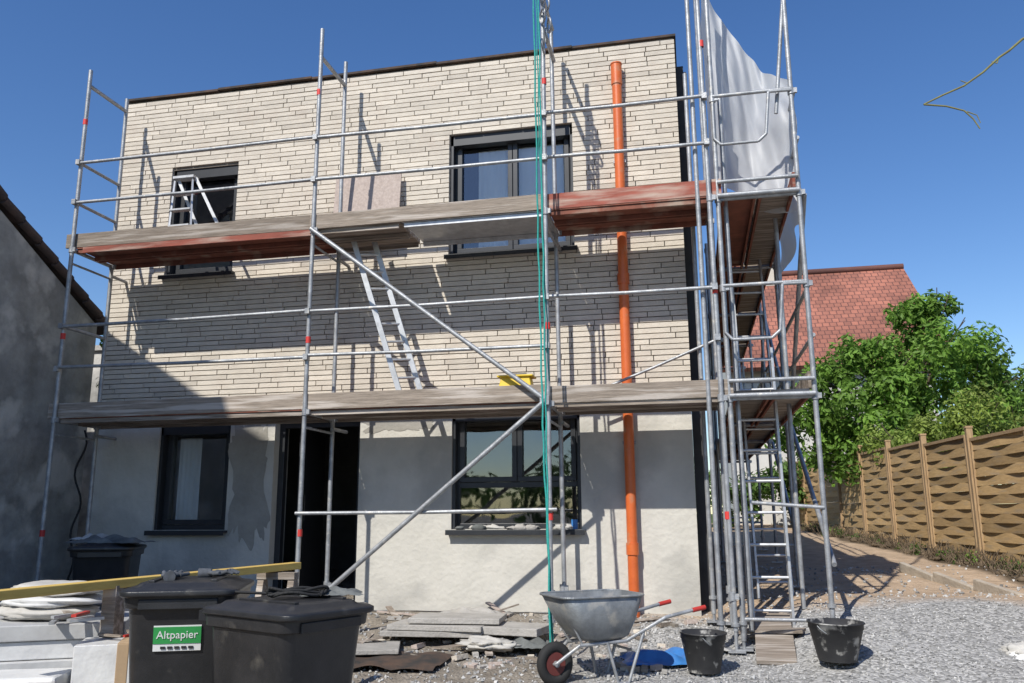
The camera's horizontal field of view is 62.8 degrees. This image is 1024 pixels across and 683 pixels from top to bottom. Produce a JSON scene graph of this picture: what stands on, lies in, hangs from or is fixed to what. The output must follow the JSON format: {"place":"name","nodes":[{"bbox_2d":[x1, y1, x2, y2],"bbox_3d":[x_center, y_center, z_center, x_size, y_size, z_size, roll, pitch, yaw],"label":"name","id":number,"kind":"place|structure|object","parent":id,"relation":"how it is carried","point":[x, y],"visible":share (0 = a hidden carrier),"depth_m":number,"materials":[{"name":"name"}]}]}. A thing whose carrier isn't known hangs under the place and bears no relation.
{"place":"outdoors","nodes":[
{"label":"outdoors","id":0,"kind":"place"},
{"bbox_2d":[0,0,1023,513],"label":"sky","id":1,"kind":"structure","parent":0,"point":[887,176],"materials":[{"name":"blue"}]},
{"bbox_2d":[282,514,1023,682],"bbox_3d":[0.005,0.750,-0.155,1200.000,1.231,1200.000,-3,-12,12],"label":"ground","id":2,"kind":"structure","parent":0,"point":[848,554],"depth_m":7.79,"materials":[{"name":"grey gravel"}]},
{"bbox_2d":[0,668,71,682],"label":"wrapped package","id":3,"kind":"object","parent":2,"relation":"on","point":[52,675],"visible":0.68,"depth_m":4.54},
{"bbox_2d":[0,185,104,588],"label":"neighbour house","id":4,"kind":"structure","parent":2,"relation":"on","point":[33,274],"depth_m":10.33,"materials":[{"name":"paint"}]},
{"bbox_2d":[0,603,128,669],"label":"insulation board stack","id":5,"kind":"object","parent":2,"relation":"on","point":[32,644],"visible":0.16,"depth_m":4.91,"materials":[{"name":"white plastic"}]},
{"bbox_2d":[0,580,102,620],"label":"paper sacks","id":6,"kind":"object","parent":5,"relation":"on","point":[41,608],"visible":0.77,"depth_m":5.08,"materials":[{"name":"white paper"}]},
{"bbox_2d":[76,345,101,544],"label":"garden wall","id":7,"kind":"structure","parent":2,"relation":"on","point":[87,465],"depth_m":12.74,"materials":[{"name":"concrete"}]},
{"bbox_2d":[70,637,128,682],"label":"wrapped package","id":8,"kind":"object","parent":2,"relation":"on","point":[100,660],"visible":0.46,"depth_m":4.62,"materials":[{"name":"plastic"}]},
{"bbox_2d":[48,610,128,637],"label":"hand tools","id":9,"kind":"object","parent":8,"relation":"on","point":[56,618],"visible":0.54,"depth_m":4.86,"materials":[{"name":"metal"}]},
{"bbox_2d":[99,586,126,637],"bbox_3d":[-2.359,1.592,4.954,0.090,0.290,0.090,-3,-12,12],"label":"timber packer","id":10,"kind":"object","parent":8,"relation":"on","point":[112,611],"visible":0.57,"depth_m":4.92,"materials":[{"name":"brown wood"}]},
{"bbox_2d":[96,334,102,387],"bbox_3d":[-5.254,1.544,10.918,0.468,3.568,0.491,0,-12,0],"label":"climbing plant","id":11,"kind":"object","parent":2,"relation":"on","point":[101,340],"visible":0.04,"depth_m":11.05,"materials":[{"name":"green plant"}]},
{"bbox_2d":[67,542,146,587],"bbox_3d":[-4.090,2.562,8.413,0.614,1.081,0.789,2,-12,-13],"label":"wheelie bin","id":12,"kind":"object","parent":2,"relation":"on","point":[96,561],"visible":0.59,"depth_m":8.18,"materials":[{"name":"black plastic"}]},
{"bbox_2d":[65,533,155,542],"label":"rags","id":13,"kind":"object","parent":12,"relation":"on","point":[101,538],"visible":1,"depth_m":8.38,"materials":[{"name":"grey fabric"}]},
{"bbox_2d":[119,574,254,682],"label":"wheelie bin","id":14,"kind":"object","parent":2,"relation":"on","point":[170,637],"visible":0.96,"depth_m":4.37,"materials":[{"name":"black plastic"}]},
{"bbox_2d":[161,568,239,580],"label":"work gloves","id":15,"kind":"object","parent":14,"relation":"on","point":[172,575],"visible":0.98,"depth_m":4.74,"materials":[{"name":"fabric"}]},
{"bbox_2d":[171,179,234,524],"bbox_3d":[-0.741,0.921,13.844,7.220,7.120,7.640,-3,-12,12],"label":"side and rear walls","id":16,"kind":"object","parent":2,"relation":"on","point":[212,468],"depth_m":12.35,"materials":[{"name":"paint"}]},
{"bbox_2d":[129,33,676,180],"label":"roof","id":17,"kind":"structure","parent":16,"relation":"on","point":[471,156],"depth_m":10.66,"materials":[{"name":"black metal"}]},
{"bbox_2d":[675,66,710,611],"bbox_3d":[2.842,0.800,13.022,0.128,6.780,7.750,-3,-12,12],"label":"side membrane and battens","id":18,"kind":"object","parent":16,"relation":"attached to","point":[701,510],"visible":0.51,"depth_m":9.25,"materials":[{"name":"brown wood"}]},
{"bbox_2d":[255,572,298,596],"bbox_3d":[-1.714,2.158,6.043,0.300,0.955,0.448,-3,-12,12],"label":"trestle","id":19,"kind":"object","parent":2,"relation":"on","point":[264,578],"visible":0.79,"depth_m":6.10,"materials":[{"name":"brown wood"}]},
{"bbox_2d":[0,562,300,600],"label":"yellow timber beam","id":20,"kind":"structure","parent":19,"relation":"on","point":[42,590],"depth_m":4.84,"materials":[{"name":"yellow wood"}]},
{"bbox_2d":[199,594,373,682],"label":"wheelie bin","id":21,"kind":"object","parent":2,"relation":"on","point":[295,638],"visible":0.96,"depth_m":3.95,"materials":[{"name":"black plastic"}]},
{"bbox_2d":[235,585,328,597],"bbox_3d":[-1.195,1.252,4.207,0.540,0.063,0.229,-5,-13,21],"label":"cable coil","id":22,"kind":"object","parent":21,"relation":"on","point":[315,591],"visible":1,"depth_m":4.14,"materials":[{"name":"rubber"}]},
{"bbox_2d":[300,586,363,596],"bbox_3d":[-0.918,1.273,4.289,0.319,0.043,0.224,2,-12,-9],"label":"dirty rag","id":23,"kind":"object","parent":21,"relation":"on","point":[335,590],"visible":0.64,"depth_m":4.24,"materials":[{"name":"grey fabric"}]},
{"bbox_2d":[90,411,701,615],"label":"plaster wall","id":24,"kind":"structure","parent":2,"relation":"on","point":[422,562],"depth_m":9.15,"materials":[{"name":"white paint"}]},
{"bbox_2d":[144,530,226,534],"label":"sill","id":25,"kind":"structure","parent":24,"relation":"attached to","point":[191,532],"depth_m":9.79,"materials":[{"name":"black metal"}]},
{"bbox_2d":[154,425,230,529],"bbox_3d":[-3.803,1.629,10.127,0.958,1.263,0.170,-3,-12,12],"label":"frame","id":26,"kind":"object","parent":24,"relation":"attached to","point":[165,482],"visible":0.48,"depth_m":10.13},
{"bbox_2d":[175,438,202,524],"bbox_3d":[-3.951,1.713,10.252,0.300,1.050,0.008,-3,-12,12],"label":"curtain","id":27,"kind":"object","parent":26,"relation":"hanging from","point":[189,480],"visible":0.94,"depth_m":10.26,"materials":[{"name":"white fabric"}]},
{"bbox_2d":[294,429,325,586],"bbox_3d":[-2.466,2.139,10.255,0.052,2.050,0.900,-1,-12,4],"label":"door leaf","id":28,"kind":"object","parent":24,"relation":"attached to","point":[312,525],"visible":0.85,"depth_m":10.26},
{"bbox_2d":[272,421,360,599],"bbox_3d":[-2.236,2.051,9.742,1.070,2.260,0.080,-3,-12,12],"label":"door frame","id":29,"kind":"structure","parent":24,"relation":"attached to","point":[280,504],"depth_m":9.86,"materials":[{"name":"black metal"}]},
{"bbox_2d":[227,419,433,550],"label":"damp render patches","id":30,"kind":"object","parent":24,"relation":"attached to","point":[248,514],"visible":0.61,"depth_m":9.81,"materials":[{"name":"paint"}]},
{"bbox_2d":[102,38,689,399],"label":"wall","id":31,"kind":"structure","parent":24,"relation":"on","point":[212,165],"depth_m":9.92,"materials":[{"name":"beige brick"}]},
{"bbox_2d":[158,270,234,279],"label":"sill","id":32,"kind":"structure","parent":31,"relation":"attached to","point":[200,274],"depth_m":10.44,"materials":[{"name":"black metal"}]},
{"bbox_2d":[167,165,238,274],"bbox_3d":[-3.925,-1.529,10.803,0.948,1.443,0.170,-3,-12,12],"label":"frame","id":33,"kind":"object","parent":31,"relation":"attached to","point":[217,174],"visible":0.27,"depth_m":10.84,"materials":[{"name":"metal"}]},
{"bbox_2d":[102,39,690,401],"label":"clinker cladding","id":34,"kind":"structure","parent":31,"relation":"attached to","point":[410,98],"depth_m":10.10,"materials":[{"name":"brick"}]},
{"bbox_2d":[444,245,577,258],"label":"sill","id":35,"kind":"structure","parent":31,"relation":"attached to","point":[502,252],"depth_m":9.64,"materials":[{"name":"black metal"}]},
{"bbox_2d":[450,124,574,253],"bbox_3d":[0.009,-1.768,9.986,1.498,1.533,0.170,-3,-12,12],"label":"frame","id":36,"kind":"object","parent":31,"relation":"attached to","point":[512,140],"visible":0.64,"depth_m":10.04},
{"bbox_2d":[479,144,565,247],"bbox_3d":[0.154,-1.708,10.052,1.140,1.320,0.008,-3,-12,12],"label":"window pane","id":37,"kind":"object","parent":36,"relation":"hanging from","point":[493,181],"visible":0.23,"depth_m":10.13,"materials":[{"name":"glass"}]},
{"bbox_2d":[445,529,585,534],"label":"sill","id":38,"kind":"structure","parent":24,"relation":"attached to","point":[514,532],"depth_m":8.99,"materials":[{"name":"grey stone"}]},
{"bbox_2d":[455,519,577,529],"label":"sill rags","id":39,"kind":"object","parent":38,"relation":"on","point":[573,525],"visible":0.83,"depth_m":9.01,"materials":[{"name":"white fabric"}]},
{"bbox_2d":[452,415,581,528],"bbox_3d":[0.058,1.408,9.322,1.458,1.323,0.170,-3,-12,12],"label":"frame","id":40,"kind":"object","parent":24,"relation":"attached to","point":[518,479],"visible":0.62,"depth_m":9.34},
{"bbox_2d":[610,61,639,617],"bbox_3d":[1.305,-0.107,9.038,0.174,6.466,0.469,5,-13,-24],"label":"drainpipe","id":41,"kind":"object","parent":24,"relation":"attached to","point":[629,442],"visible":0.82,"depth_m":9.08,"materials":[{"name":"orange plastic"}]},
{"bbox_2d":[354,651,452,670],"bbox_3d":[-1.126,2.800,7.374,1.100,0.068,0.650,-3,-12,12],"label":"bitumen sheet","id":42,"kind":"object","parent":2,"relation":"on","point":[427,661],"visible":0.66,"depth_m":7.32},
{"bbox_2d":[283,173,577,569],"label":"floors and partitions","id":43,"kind":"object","parent":2,"relation":"on","point":[481,437],"depth_m":12.21,"materials":[{"name":"black"}]},
{"bbox_2d":[35,0,836,653],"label":"scaffolding","id":44,"kind":"object","parent":2,"relation":"on","point":[749,230],"visible":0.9,"depth_m":8.87,"materials":[{"name":"metal"}]},
{"bbox_2d":[66,430,87,580],"bbox_3d":[-5.033,2.063,9.547,1.103,2.216,0.643,-9,-15,37],"label":"electric cable","id":45,"kind":"object","parent":44,"relation":"hanging from","point":[80,498],"visible":0.17,"depth_m":10.11,"materials":[{"name":"rubber"}]},
{"bbox_2d":[168,174,217,225],"bbox_3d":[-3.803,-1.588,10.062,0.786,0.953,0.386,-3,-12,12],"label":"step ladder","id":46,"kind":"object","parent":44,"relation":"on","point":[185,178],"visible":0.68,"depth_m":10.20,"materials":[{"name":"metal"}]},
{"bbox_2d":[333,174,401,212],"bbox_3d":[-1.750,-1.610,10.075,0.840,0.858,0.106,-3,-12,12],"label":"chipboard panel","id":47,"kind":"object","parent":44,"relation":"on","point":[371,192],"visible":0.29,"depth_m":10.11,"materials":[{"name":"beige wood"}]},
{"bbox_2d":[351,241,422,389],"bbox_3d":[-1.426,-0.373,9.373,0.995,2.291,0.158,-2,-12,9],"label":"ladder","id":48,"kind":"object","parent":44,"relation":"on","point":[385,342],"visible":0.54,"depth_m":9.32,"materials":[{"name":"metal"}]},
{"bbox_2d":[497,373,535,385],"bbox_3d":[0.048,0.451,8.502,0.400,0.264,0.250,-3,-12,12],"label":"yellow tool box","id":49,"kind":"object","parent":44,"relation":"on","point":[506,380],"visible":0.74,"depth_m":8.43,"materials":[{"name":"plastic"}]},
{"bbox_2d":[532,0,553,642],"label":"hoist rope","id":50,"kind":"object","parent":44,"relation":"hanging from","point":[539,145],"visible":0.84,"depth_m":8.16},
{"bbox_2d":[701,0,798,271],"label":"tarpaulin","id":51,"kind":"object","parent":44,"relation":"on","point":[735,68],"visible":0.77,"depth_m":9.14,"materials":[{"name":"white plastic"}]},
{"bbox_2d":[356,612,548,654],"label":"paving slabs","id":52,"kind":"structure","parent":2,"relation":"on","point":[445,625],"depth_m":8.00,"materials":[{"name":"concrete"}]},
{"bbox_2d":[357,602,662,660],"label":"wood offcuts","id":53,"kind":"object","parent":2,"relation":"on","point":[393,612],"visible":0.36,"depth_m":8.09,"materials":[{"name":"brown wood"}]},
{"bbox_2d":[358,611,697,673],"bbox_3d":[-0.058,2.806,7.949,3.577,0.304,1.778,-3,-12,12],"label":"rubble","id":54,"kind":"object","parent":2,"relation":"on","point":[623,667],"visible":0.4,"depth_m":7.64,"materials":[{"name":"stone"}]},
{"bbox_2d":[437,607,548,651],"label":"cement sacks","id":55,"kind":"object","parent":54,"relation":"on","point":[478,643],"visible":0.85,"depth_m":7.69,"materials":[{"name":"white paper"}]},
{"bbox_2d":[537,589,705,682],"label":"wheelbarrow","id":56,"kind":"object","parent":2,"relation":"on","point":[599,617],"visible":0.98,"depth_m":6.59,"materials":[{"name":"metal"}]},
{"bbox_2d":[618,646,729,665],"bbox_3d":[1.435,2.716,7.343,1.045,0.142,0.594,2,-12,-10],"label":"blue plastic sheet","id":57,"kind":"object","parent":2,"relation":"on","point":[671,656],"visible":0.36,"depth_m":7.17,"materials":[{"name":"blue plastic"}]},
{"bbox_2d":[352,564,1023,682],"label":"gravel","id":58,"kind":"structure","parent":2,"relation":"on","point":[749,639],"depth_m":7.29,"materials":[{"name":"grey gravel"}]},
{"bbox_2d":[679,628,726,673],"bbox_3d":[1.581,2.558,6.915,0.388,0.310,0.389,-3,-12,19],"label":"mortar bucket","id":59,"kind":"object","parent":2,"relation":"on","point":[703,650],"visible":1,"depth_m":6.79,"materials":[{"name":"plastic"}]},
{"bbox_2d":[694,457,829,526],"bbox_3d":[6.486,4.359,23.840,5.311,2.374,2.126,-3,-12,12],"label":"hedge","id":60,"kind":"object","parent":2,"relation":"on","point":[765,488],"visible":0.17,"depth_m":23.29,"materials":[{"name":"green plant"}]},
{"bbox_2d":[732,260,793,598],"bbox_3d":[2.896,0.777,9.856,0.385,4.267,0.662,-2,-12,6],"label":"ladder","id":61,"kind":"object","parent":2,"relation":"on","point":[753,529],"visible":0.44,"depth_m":9.73,"materials":[{"name":"metal"}]},
{"bbox_2d":[738,613,805,664],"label":"wooden ramp","id":62,"kind":"structure","parent":2,"relation":"on","point":[774,643],"depth_m":7.46,"materials":[{"name":"brown wood"}]},
{"bbox_2d":[738,347,795,627],"bbox_3d":[2.464,1.402,8.235,0.414,2.737,0.182,-3,-12,12],"label":"ladder","id":63,"kind":"object","parent":62,"relation":"on","point":[784,517],"visible":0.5,"depth_m":8.16,"materials":[{"name":"metal"}]},
{"bbox_2d":[722,367,938,524],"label":"walls","id":64,"kind":"structure","parent":2,"relation":"on","point":[764,463],"depth_m":25.71,"materials":[{"name":"white paint"}]},
{"bbox_2d":[710,269,945,372],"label":"roof","id":65,"kind":"structure","parent":64,"relation":"on","point":[845,303],"depth_m":27.79,"materials":[{"name":"red tile"}]},
{"bbox_2d":[766,264,903,285],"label":"roof ridge","id":66,"kind":"object","parent":65,"relation":"on","point":[844,269],"visible":0.27,"depth_m":29.71,"materials":[{"name":"tile"}]},
{"bbox_2d":[806,618,864,663],"bbox_3d":[2.638,2.432,6.813,0.452,0.300,0.452,6,-12,-26],"label":"mortar tub","id":67,"kind":"object","parent":2,"relation":"on","point":[836,640],"visible":1,"depth_m":6.67,"materials":[{"name":"plastic"}]},
{"bbox_2d":[764,288,1023,486],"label":"deciduous tree","id":68,"kind":"object","parent":2,"relation":"on","point":[893,379],"visible":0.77,"depth_m":18.58,"materials":[{"name":"green plant"}]},
{"bbox_2d":[786,426,1023,567],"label":"wooden fence","id":69,"kind":"object","parent":2,"relation":"on","point":[966,499],"visible":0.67,"depth_m":13.48,"materials":[{"name":"brown wood"}]},
{"bbox_2d":[800,520,1023,581],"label":"fence weeds","id":70,"kind":"object","parent":2,"relation":"on","point":[949,554],"visible":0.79,"depth_m":12.83,"materials":[{"name":"green plant"}]},
{"bbox_2d":[856,381,1023,468],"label":"lilac shrub","id":71,"kind":"object","parent":2,"relation":"on","point":[959,419],"visible":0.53,"depth_m":15.91,"materials":[{"name":"green plant"}]},
{"bbox_2d":[899,562,1023,595],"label":"edging stones","id":72,"kind":"object","parent":2,"relation":"on","point":[979,585],"visible":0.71,"depth_m":9.71,"materials":[{"name":"concrete"}]},
{"bbox_2d":[923,37,1023,128],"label":"bare tree","id":73,"kind":"object","parent":2,"relation":"on","point":[991,64],"visible":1,"depth_m":6.91,"materials":[{"name":"brown plant"}]},
{"bbox_2d":[929,363,1023,484],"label":"dark garden tree","id":74,"kind":"object","parent":2,"relation":"on","point":[1013,375],"visible":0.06,"depth_m":22.46,"materials":[{"name":"green plant"}]},
{"bbox_2d":[999,641,1023,659],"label":"plastic bag","id":75,"kind":"object","parent":2,"relation":"on","point":[1016,649],"visible":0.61,"depth_m":6.76,"materials":[{"name":"white plastic"}]}
]}

